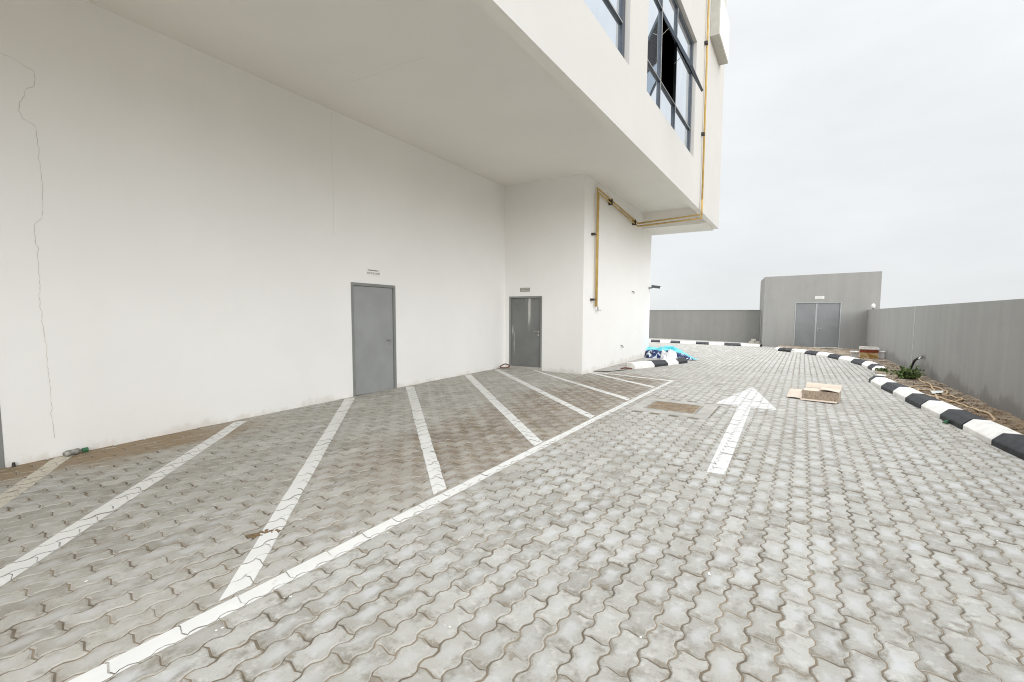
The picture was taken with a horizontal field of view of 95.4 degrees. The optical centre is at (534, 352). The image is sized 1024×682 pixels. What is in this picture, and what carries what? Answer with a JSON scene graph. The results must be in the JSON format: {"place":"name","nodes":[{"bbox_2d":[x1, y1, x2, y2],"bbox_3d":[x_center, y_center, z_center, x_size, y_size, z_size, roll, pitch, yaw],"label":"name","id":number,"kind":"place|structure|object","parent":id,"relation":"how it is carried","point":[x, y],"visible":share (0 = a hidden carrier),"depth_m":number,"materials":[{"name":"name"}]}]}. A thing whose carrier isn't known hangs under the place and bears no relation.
{"place":"outdoors","nodes":[
{"label":"outdoors","id":0,"kind":"place"},
{"bbox_2d":[0,342,1023,681],"bbox_3d":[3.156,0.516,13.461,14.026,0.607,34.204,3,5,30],"label":"paving","id":1,"kind":"structure","parent":0,"point":[772,376],"depth_m":3.40,"materials":[{"name":"concrete"}]},
{"bbox_2d":[0,456,71,507],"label":"road marking","id":2,"kind":"object","parent":1,"relation":"on","point":[38,473],"visible":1,"depth_m":4.56,"materials":[{"name":"paint"}]},
{"bbox_2d":[62,447,88,455],"bbox_3d":[-5.229,1.127,5.306,0.076,0.074,0.218,3,5,30],"label":"plastic bottle","id":3,"kind":"object","parent":1,"relation":"on","point":[76,451],"visible":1,"depth_m":5.29,"materials":[{"name":"plastic"}]},
{"bbox_2d":[0,421,245,585],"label":"road marking","id":4,"kind":"object","parent":1,"relation":"on","point":[104,508],"visible":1,"depth_m":3.77,"materials":[{"name":"paint"}]},
{"bbox_2d":[246,526,294,537],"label":"mud","id":5,"kind":"structure","parent":1,"relation":"on","point":[256,534],"depth_m":3.48,"materials":[{"name":"brown soil"}]},
{"bbox_2d":[219,398,354,600],"bbox_3d":[-2.576,1.131,5.623,0.179,0.151,6.108,-1,5,-15],"label":"road marking","id":6,"kind":"object","parent":1,"relation":"on","point":[241,579],"visible":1,"depth_m":3.82,"materials":[{"name":"paint"}]},
{"bbox_2d":[68,380,673,681],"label":"road marking","id":7,"kind":"object","parent":1,"relation":"on","point":[100,673],"visible":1,"depth_m":2.85,"materials":[{"name":"paint"}]},
{"bbox_2d":[406,386,445,494],"bbox_3d":[-1.723,0.996,7.016,0.178,0.145,5.858,-1,5,-18],"label":"road marking","id":8,"kind":"object","parent":1,"relation":"on","point":[430,457],"visible":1,"depth_m":5.66,"materials":[{"name":"paint"}]},
{"bbox_2d":[465,374,542,445],"bbox_3d":[-0.790,0.841,8.644,0.183,0.154,6.114,-1,5,-17],"label":"road marking","id":9,"kind":"object","parent":1,"relation":"on","point":[510,416],"visible":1,"depth_m":7.45,"materials":[{"name":"paint"}]},
{"bbox_2d":[496,369,593,417],"bbox_3d":[-0.032,0.729,9.858,0.167,0.147,5.681,-1,5,-20],"label":"road marking","id":10,"kind":"object","parent":1,"relation":"on","point":[581,411],"visible":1,"depth_m":8.91,"materials":[{"name":"paint"}]},
{"bbox_2d":[533,370,630,399],"bbox_3d":[0.899,0.668,10.645,0.166,0.115,4.343,-2,5,-25],"label":"road marking","id":11,"kind":"object","parent":1,"relation":"on","point":[616,395],"visible":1,"depth_m":9.97,"materials":[{"name":"paint"}]},
{"bbox_2d":[590,372,653,387],"bbox_3d":[1.997,0.625,11.351,0.155,0.073,2.778,-2,5,-28],"label":"road marking","id":12,"kind":"object","parent":1,"relation":"on","point":[623,380],"visible":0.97,"depth_m":11.06,"materials":[{"name":"paint"}]},
{"bbox_2d":[593,372,670,380],"bbox_3d":[2.395,0.585,11.845,2.233,0.063,0.169,4,5,35],"label":"road marking","id":13,"kind":"object","parent":1,"relation":"on","point":[633,376],"visible":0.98,"depth_m":11.74,"materials":[{"name":"paint"}]},
{"bbox_2d":[627,357,687,368],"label":"kerb","id":14,"kind":"structure","parent":1,"relation":"on","point":[653,363],"depth_m":13.99,"materials":[{"name":"white concrete"}]},
{"bbox_2d":[660,349,677,359],"bbox_3d":[4.392,0.048,15.118,0.582,0.379,0.742,3,5,30],"label":"white plastic sheet","id":15,"kind":"object","parent":14,"relation":"on","point":[670,354],"visible":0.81,"depth_m":14.95,"materials":[{"name":"white plastic"}]},
{"bbox_2d":[627,397,718,418],"bbox_3d":[2.440,0.991,8.106,1.290,0.144,1.280,3,5,30],"label":"manhole","id":16,"kind":"object","parent":1,"relation":"on","point":[695,410],"visible":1,"depth_m":8.01,"materials":[{"name":"concrete"}]},
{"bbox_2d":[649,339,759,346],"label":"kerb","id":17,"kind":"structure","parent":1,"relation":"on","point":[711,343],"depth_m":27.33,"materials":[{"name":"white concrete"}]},
{"bbox_2d":[707,387,776,473],"bbox_3d":[3.423,1.009,7.708,1.010,0.071,6.547,3,5,30],"label":"road marking","id":18,"kind":"object","parent":1,"relation":"on","point":[723,458],"visible":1,"depth_m":6.99,"materials":[{"name":"paint"}]},
{"bbox_2d":[787,382,841,403],"bbox_3d":[5.503,0.766,9.161,0.870,0.286,0.665,4,6,38],"label":"cardboard box","id":19,"kind":"object","parent":1,"relation":"on","point":[821,392],"visible":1,"depth_m":9.02,"materials":[{"name":"beige cardboard"}]},
{"bbox_2d":[775,347,884,372],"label":"kerb","id":20,"kind":"structure","parent":1,"relation":"on","point":[871,365],"depth_m":19.26,"materials":[{"name":"white concrete"}]},
{"bbox_2d":[868,374,1023,459],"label":"kerb","id":21,"kind":"structure","parent":1,"relation":"on","point":[1005,439],"depth_m":7.10,"materials":[{"name":"white concrete"}]},
{"bbox_2d":[594,358,659,370],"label":"pavement","id":22,"kind":"structure","parent":0,"point":[616,367],"depth_m":13.66,"materials":[{"name":"concrete"}]},
{"bbox_2d":[644,346,696,359],"bbox_3d":[4.652,-0.043,16.713,2.330,0.455,1.061,2,5,16],"label":"plastic banner","id":23,"kind":"object","parent":22,"relation":"on","point":[653,352],"visible":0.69,"depth_m":16.40,"materials":[{"name":"blue plastic"}]},
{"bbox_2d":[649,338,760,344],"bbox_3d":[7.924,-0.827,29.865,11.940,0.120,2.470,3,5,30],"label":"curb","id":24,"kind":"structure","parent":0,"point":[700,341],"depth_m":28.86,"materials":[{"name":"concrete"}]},
{"bbox_2d":[650,0,1023,309],"label":"sky","id":25,"kind":"structure","parent":0,"point":[886,136],"materials":[{"name":"white"}]},
{"bbox_2d":[778,345,1023,434],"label":"soil","id":26,"kind":"structure","parent":0,"point":[1016,421],"depth_m":10.31,"materials":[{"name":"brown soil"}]},
{"bbox_2d":[850,351,858,357],"bbox_3d":[13.470,0.078,19.563,0.320,0.320,0.350,4,5,36],"label":"foam block","id":27,"kind":"object","parent":26,"relation":"on","point":[854,353],"depth_m":19.47,"materials":[{"name":"white plastic"}]},
{"bbox_2d":[860,349,878,358],"bbox_3d":[13.823,0.047,19.211,0.628,0.400,0.448,4,5,36],"label":"carton","id":28,"kind":"object","parent":26,"relation":"on","point":[867,353],"visible":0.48,"depth_m":19.03,"materials":[{"name":"brown cardboard"}]},
{"bbox_2d":[859,346,878,349],"bbox_3d":[13.818,-0.204,19.196,0.676,0.097,0.519,4,5,36],"label":"white board","id":29,"kind":"object","parent":28,"relation":"on","point":[869,348],"visible":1,"depth_m":19.00,"materials":[{"name":"stone"}]},
{"bbox_2d":[875,367,888,371],"bbox_3d":[10.450,0.500,13.956,0.366,0.176,0.330,4,6,42],"label":"weed","id":30,"kind":"object","parent":26,"relation":"on","point":[882,369],"visible":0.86,"depth_m":13.92,"materials":[{"name":"green plant"}]},
{"bbox_2d":[879,351,884,358],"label":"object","id":31,"kind":"object","parent":26,"relation":"on","point":[882,354],"visible":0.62,"depth_m":18.87,"materials":[{"name":"white plastic"}]},
{"bbox_2d":[886,365,926,378],"bbox_3d":[9.733,0.500,12.179,0.735,0.382,0.798,-1,5,-13],"label":"weed","id":32,"kind":"object","parent":26,"relation":"on","point":[904,373],"visible":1,"depth_m":12.09,"materials":[{"name":"green plant"}]},
{"bbox_2d":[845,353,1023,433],"bbox_3d":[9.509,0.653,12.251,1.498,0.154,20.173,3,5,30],"label":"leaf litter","id":33,"kind":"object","parent":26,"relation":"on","point":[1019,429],"visible":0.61,"depth_m":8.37,"materials":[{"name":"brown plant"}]},
{"bbox_2d":[910,378,995,421],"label":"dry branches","id":34,"kind":"object","parent":26,"relation":"on","point":[936,396],"visible":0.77,"depth_m":8.95,"materials":[{"name":"brown wood"}]},
{"bbox_3d":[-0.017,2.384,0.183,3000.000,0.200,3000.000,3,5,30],"label":"ground","id":35,"kind":"structure","parent":0,"visible":0},
{"bbox_2d":[0,0,726,468],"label":"building","id":36,"kind":"structure","parent":35,"relation":"on","point":[210,210],"depth_m":6.93,"materials":[{"name":"paint"}]},
{"bbox_2d":[0,411,4,468],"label":"door","id":37,"kind":"structure","parent":36,"relation":"in","point":[2,462],"depth_m":4.86,"materials":[{"name":"grey metal"}]},
{"bbox_2d":[366,268,379,275],"bbox_3d":[-3.094,-1.555,8.949,0.010,0.135,0.330,3,5,30],"label":"door sign","id":38,"kind":"object","parent":36,"relation":"attached to","point":[372,272],"visible":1,"depth_m":8.93,"materials":[{"name":"white plastic"}]},
{"bbox_2d":[351,282,396,396],"bbox_3d":[-3.140,-0.177,9.096,0.186,2.325,1.077,3,5,30],"label":"door","id":39,"kind":"structure","parent":36,"relation":"in","point":[373,306],"depth_m":9.06,"materials":[{"name":"metal"}]},
{"bbox_2d":[520,288,529,291],"bbox_3d":[-0.250,-1.707,12.567,0.310,0.105,0.010,3,5,30],"label":"door sign","id":40,"kind":"object","parent":36,"relation":"attached to","point":[524,289],"visible":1,"depth_m":12.56,"materials":[{"name":"white plastic"}]},
{"bbox_2d":[509,296,541,370],"bbox_3d":[-0.222,-0.389,12.704,1.040,2.305,0.190,3,5,30],"label":"door","id":41,"kind":"structure","parent":36,"relation":"in","point":[525,312],"depth_m":12.67,"materials":[{"name":"metal"}]},
{"bbox_2d":[583,0,625,57],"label":"window","id":42,"kind":"structure","parent":36,"relation":"in","point":[610,14],"depth_m":7.19,"materials":[{"name":"glass"}]},
{"bbox_2d":[590,0,709,310],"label":"gas pipe","id":43,"kind":"object","parent":36,"relation":"attached to","point":[611,202],"visible":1,"depth_m":12.69,"materials":[{"name":"metal"}]},
{"bbox_2d":[647,0,702,151],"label":"window","id":44,"kind":"structure","parent":36,"relation":"in","point":[677,110],"depth_m":10.23,"materials":[{"name":"glass"}]},
{"bbox_2d":[710,0,729,64],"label":"wall projection","id":45,"kind":"object","parent":36,"relation":"attached to","point":[719,27],"visible":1,"depth_m":13.38},
{"bbox_2d":[649,310,760,342],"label":"boundary wall","id":46,"kind":"structure","parent":35,"relation":"on","point":[727,325],"depth_m":29.49,"materials":[{"name":"grey paint"}]},
{"bbox_2d":[759,271,881,348],"bbox_3d":[16.088,-1.996,26.751,5.980,4.889,3.850,3,5,30],"label":"utility room","id":47,"kind":"object","parent":35,"relation":"on","point":[794,312],"visible":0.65,"depth_m":25.54,"materials":[{"name":"paint"}]},
{"bbox_2d":[793,302,841,347],"bbox_3d":[15.593,-1.332,25.687,2.180,2.920,0.227,3,5,30],"label":"double door","id":48,"kind":"structure","parent":47,"relation":"in","point":[816,324],"depth_m":25.61,"materials":[{"name":"metal"}]},
{"bbox_2d":[866,299,1023,419],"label":"boundary wall","id":49,"kind":"structure","parent":35,"relation":"on","point":[975,349],"depth_m":9.65,"materials":[{"name":"grey concrete"}]},
{"bbox_2d":[909,355,924,368],"bbox_3d":[10.714,0.345,13.042,0.163,0.633,0.695,2,5,19],"label":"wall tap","id":50,"kind":"object","parent":49,"relation":"attached to","point":[916,359],"depth_m":13.07,"materials":[{"name":"metal"}]}
]}

